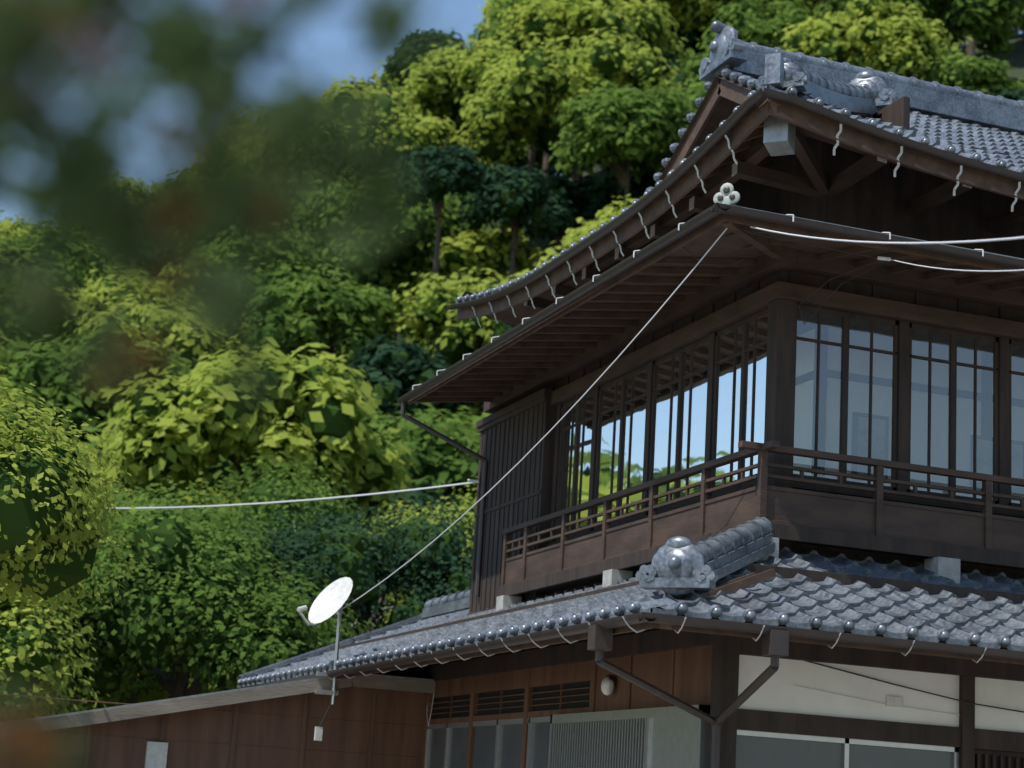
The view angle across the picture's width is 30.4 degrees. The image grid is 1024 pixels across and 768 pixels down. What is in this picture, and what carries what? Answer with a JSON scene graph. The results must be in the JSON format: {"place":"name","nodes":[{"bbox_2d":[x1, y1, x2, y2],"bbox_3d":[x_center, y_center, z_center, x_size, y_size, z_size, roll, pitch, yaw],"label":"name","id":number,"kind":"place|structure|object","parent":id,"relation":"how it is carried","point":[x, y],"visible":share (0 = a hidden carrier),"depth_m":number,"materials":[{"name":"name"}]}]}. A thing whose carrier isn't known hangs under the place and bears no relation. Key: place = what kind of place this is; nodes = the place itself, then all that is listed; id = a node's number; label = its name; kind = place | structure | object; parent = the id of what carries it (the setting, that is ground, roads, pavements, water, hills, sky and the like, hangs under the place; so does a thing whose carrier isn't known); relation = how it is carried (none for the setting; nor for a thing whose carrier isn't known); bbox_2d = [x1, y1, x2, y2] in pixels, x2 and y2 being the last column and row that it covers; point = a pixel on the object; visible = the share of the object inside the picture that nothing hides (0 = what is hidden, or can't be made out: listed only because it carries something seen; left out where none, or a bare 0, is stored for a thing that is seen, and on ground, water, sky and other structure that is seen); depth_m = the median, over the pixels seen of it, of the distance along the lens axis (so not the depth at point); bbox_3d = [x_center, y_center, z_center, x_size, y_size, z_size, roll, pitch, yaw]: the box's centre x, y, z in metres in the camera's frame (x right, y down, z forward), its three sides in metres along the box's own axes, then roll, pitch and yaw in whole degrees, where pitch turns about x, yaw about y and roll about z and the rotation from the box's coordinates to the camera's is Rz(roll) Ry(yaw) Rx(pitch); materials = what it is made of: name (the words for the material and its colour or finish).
{"place":"outdoors","nodes":[
{"label":"outdoors","id":0,"kind":"place"},
{"bbox_2d":[0,0,376,767],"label":"foliage","id":1,"kind":"object","parent":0,"point":[26,750],"visible":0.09,"depth_m":1.34,"materials":[{"name":"green plant"}]},
{"bbox_2d":[0,0,473,767],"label":"blurred foreground foliage","id":2,"kind":"object","parent":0,"point":[184,48],"visible":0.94,"depth_m":1.30,"materials":[{"name":"green plant"}]},
{"bbox_2d":[275,516,392,626],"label":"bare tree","id":3,"kind":"object","parent":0,"point":[382,608],"visible":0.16,"depth_m":43.37,"materials":[{"name":"brown wood"}]},
{"bbox_2d":[0,644,712,767],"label":"house wood","id":4,"kind":"object","parent":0,"point":[372,728],"visible":0.84,"depth_m":20.54,"materials":[{"name":"brown wood"}]},
{"bbox_2d":[0,0,1021,223],"label":"sky","id":5,"kind":"structure","parent":0,"point":[325,37],"materials":[{"name":"blue"}]},
{"bbox_2d":[10,96,1023,767],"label":"house","id":6,"kind":"structure","parent":0,"point":[527,488],"depth_m":17.46,"materials":[{"name":"brown wood"}]},
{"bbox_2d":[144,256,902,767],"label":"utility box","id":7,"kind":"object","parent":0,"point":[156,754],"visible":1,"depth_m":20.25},
{"bbox_2d":[48,204,1023,717],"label":"roof edge","id":8,"kind":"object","parent":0,"point":[374,674],"visible":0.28,"depth_m":20.20,"materials":[{"name":"grey metal"}]},
{"bbox_2d":[129,0,1023,635],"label":"dark leaf","id":9,"kind":"object","parent":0,"point":[375,362],"visible":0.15,"depth_m":83.44,"materials":[{"name":"green plant"}]},
{"bbox_2d":[298,607,958,767],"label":"window","id":10,"kind":"structure","parent":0,"point":[668,737],"depth_m":16.01,"materials":[{"name":"grey metal"}]},
{"bbox_2d":[317,33,1023,423],"bbox_3d":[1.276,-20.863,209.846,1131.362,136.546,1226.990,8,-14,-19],"label":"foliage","id":11,"kind":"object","parent":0,"point":[1015,57],"depth_m":130.16,"materials":[{"name":"green plant"}]},
{"bbox_2d":[0,0,1022,718],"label":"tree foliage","id":12,"kind":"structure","parent":11,"relation":"on","point":[284,406],"depth_m":60.00,"materials":[{"name":"green plant"}]},
{"bbox_2d":[0,0,1023,767],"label":"trunks","id":13,"kind":"object","parent":11,"relation":"on","point":[174,686],"visible":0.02,"depth_m":1.62,"materials":[{"name":"brown wood"}]},
{"bbox_2d":[0,0,1023,718],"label":"trees","id":14,"kind":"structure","parent":13,"relation":"attached to","point":[18,516],"depth_m":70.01,"materials":[{"name":"green plant"}]},
{"bbox_2d":[319,229,1023,726],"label":"house cable","id":15,"kind":"object","parent":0,"point":[803,323],"visible":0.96,"depth_m":15.53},
{"bbox_2d":[427,722,952,767],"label":"window panes","id":16,"kind":"object","parent":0,"point":[758,752],"visible":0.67,"depth_m":15.24,"materials":[{"name":"glass"}]},
{"bbox_2d":[524,156,971,305],"bbox_3d":[6.496,-1.553,19.076,13.620,0.513,5.819,2,-13,8],"label":"roof wood end","id":17,"kind":"object","parent":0,"point":[691,201],"visible":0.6,"depth_m":18.67,"materials":[{"name":"brown wood"}]},
{"bbox_2d":[483,248,1023,585],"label":"wooden house beam","id":18,"kind":"structure","parent":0,"point":[877,514],"depth_m":16.88,"materials":[{"name":"brown wood"}]},
{"bbox_2d":[514,121,1023,309],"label":"wood roof beam","id":19,"kind":"structure","parent":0,"point":[818,184],"depth_m":18.00,"materials":[{"name":"brown wood"}]},
{"bbox_2d":[763,115,795,155],"bbox_3d":[2.370,-2.227,16.709,0.220,0.343,0.240,-2,-14,24],"label":"end cap","id":20,"kind":"object","parent":19,"relation":"attached to","point":[779,137],"visible":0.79,"depth_m":16.62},
{"bbox_2d":[793,327,1023,503],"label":"window","id":21,"kind":"structure","parent":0,"point":[858,392],"depth_m":17.94,"materials":[{"name":"clear glass"}]},
{"bbox_2d":[851,412,1023,492],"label":"window reflection","id":22,"kind":"object","parent":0,"point":[855,415],"visible":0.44,"depth_m":17.72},
{"bbox_2d":[857,417,1022,487],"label":"window panes","id":23,"kind":"object","parent":22,"relation":"in","point":[984,459],"visible":0.45,"depth_m":17.73,"materials":[{"name":"glass"}]},
{"label":"yard","id":24,"kind":"structure","parent":0,"visible":0},
{"bbox_2d":[246,77,1023,685],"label":"wooden house eave","id":25,"kind":"object","parent":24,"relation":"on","point":[638,291],"visible":0.41,"depth_m":17.15,"materials":[{"name":"brown wood"}]},
{"bbox_2d":[308,577,352,623],"bbox_3d":[-2.009,2.392,20.886,0.419,0.565,0.531,8,-14,-19],"label":"dish","id":26,"kind":"object","parent":25,"relation":"on","point":[330,599],"visible":1,"depth_m":20.95,"materials":[{"name":"white plastic"}]},
{"bbox_2d":[239,558,761,687],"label":"roof","id":27,"kind":"structure","parent":25,"relation":"on","point":[647,600],"depth_m":18.63,"materials":[{"name":"ceramic"}]},
{"bbox_2d":[237,601,640,685],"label":"roof tile ends","id":28,"kind":"object","parent":27,"relation":"attached to","point":[604,613],"visible":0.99,"depth_m":17.18,"materials":[{"name":"grey ceramic"}]},
{"bbox_2d":[109,226,1023,725],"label":"house cable","id":29,"kind":"object","parent":25,"relation":"attached to","point":[599,378],"visible":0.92,"depth_m":16.64,"materials":[{"name":"grey plastic"}]},
{"bbox_2d":[230,203,1023,767],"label":"rain gutter","id":30,"kind":"object","parent":25,"relation":"attached to","point":[774,641],"visible":0.93,"depth_m":15.17,"materials":[{"name":"metal"}]},
{"bbox_2d":[238,214,986,687],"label":"gutter brackets","id":31,"kind":"object","parent":30,"relation":"attached to","point":[624,620],"visible":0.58,"depth_m":15.71,"materials":[{"name":"grey metal"}]},
{"bbox_2d":[239,21,1023,678],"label":"ridges","id":32,"kind":"object","parent":25,"relation":"attached to","point":[679,565],"visible":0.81,"depth_m":21.30,"materials":[{"name":"ceramic"}]},
{"bbox_2d":[462,76,881,325],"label":"roof boards","id":33,"kind":"object","parent":25,"relation":"on","point":[724,109],"visible":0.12,"depth_m":21.82,"materials":[{"name":"brown wood"}]},
{"bbox_2d":[713,183,739,204],"bbox_3d":[1.735,-1.526,15.240,0.021,0.210,0.230,28,-28,-61],"label":"insulator","id":34,"kind":"object","parent":25,"relation":"on","point":[727,200],"visible":0.84,"depth_m":15.23,"materials":[{"name":"white ceramic"}]},
{"bbox_2d":[717,186,734,200],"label":"insulator holes","id":35,"kind":"object","parent":34,"relation":"attached to","point":[726,189],"visible":1,"depth_m":15.23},
{"bbox_2d":[457,97,1023,319],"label":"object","id":36,"kind":"object","parent":25,"relation":"on","point":[745,132],"visible":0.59,"depth_m":17.18,"materials":[{"name":"brown wood"}]},
{"bbox_2d":[456,85,872,302],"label":"roof","id":37,"kind":"structure","parent":36,"relation":"on","point":[588,236],"depth_m":22.50,"materials":[{"name":"ceramic"}]},
{"bbox_2d":[456,90,755,302],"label":"roof tile ends","id":38,"kind":"object","parent":37,"relation":"attached to","point":[473,296],"visible":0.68,"depth_m":20.72,"materials":[{"name":"grey ceramic"}]},
{"bbox_2d":[447,88,1023,309],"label":"roof gutter","id":39,"kind":"object","parent":36,"relation":"attached to","point":[728,124],"visible":1,"depth_m":17.04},
{"bbox_2d":[472,124,1020,326],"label":"gutter brackets","id":40,"kind":"object","parent":39,"relation":"attached to","point":[895,169],"visible":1,"depth_m":17.56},
{"bbox_2d":[755,53,898,113],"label":"ridges","id":41,"kind":"object","parent":25,"relation":"on","point":[866,92],"visible":0.91,"depth_m":17.97,"materials":[{"name":"ceramic"}]},
{"bbox_2d":[653,546,1023,651],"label":"roof","id":42,"kind":"structure","parent":25,"relation":"attached to","point":[800,600],"depth_m":14.75,"materials":[{"name":"ceramic"}]},
{"bbox_2d":[675,601,1010,647],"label":"roof tile ends","id":43,"kind":"object","parent":42,"relation":"attached to","point":[783,618],"visible":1,"depth_m":13.76,"materials":[{"name":"grey ceramic"}]},
{"bbox_2d":[721,70,1023,172],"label":"roof","id":44,"kind":"structure","parent":25,"relation":"on","point":[939,132],"depth_m":19.45,"materials":[{"name":"ceramic"}]},
{"bbox_2d":[786,86,1023,172],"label":"roof tile ends","id":45,"kind":"object","parent":44,"relation":"attached to","point":[791,90],"visible":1,"depth_m":16.76,"materials":[{"name":"grey ceramic"}]}
]}

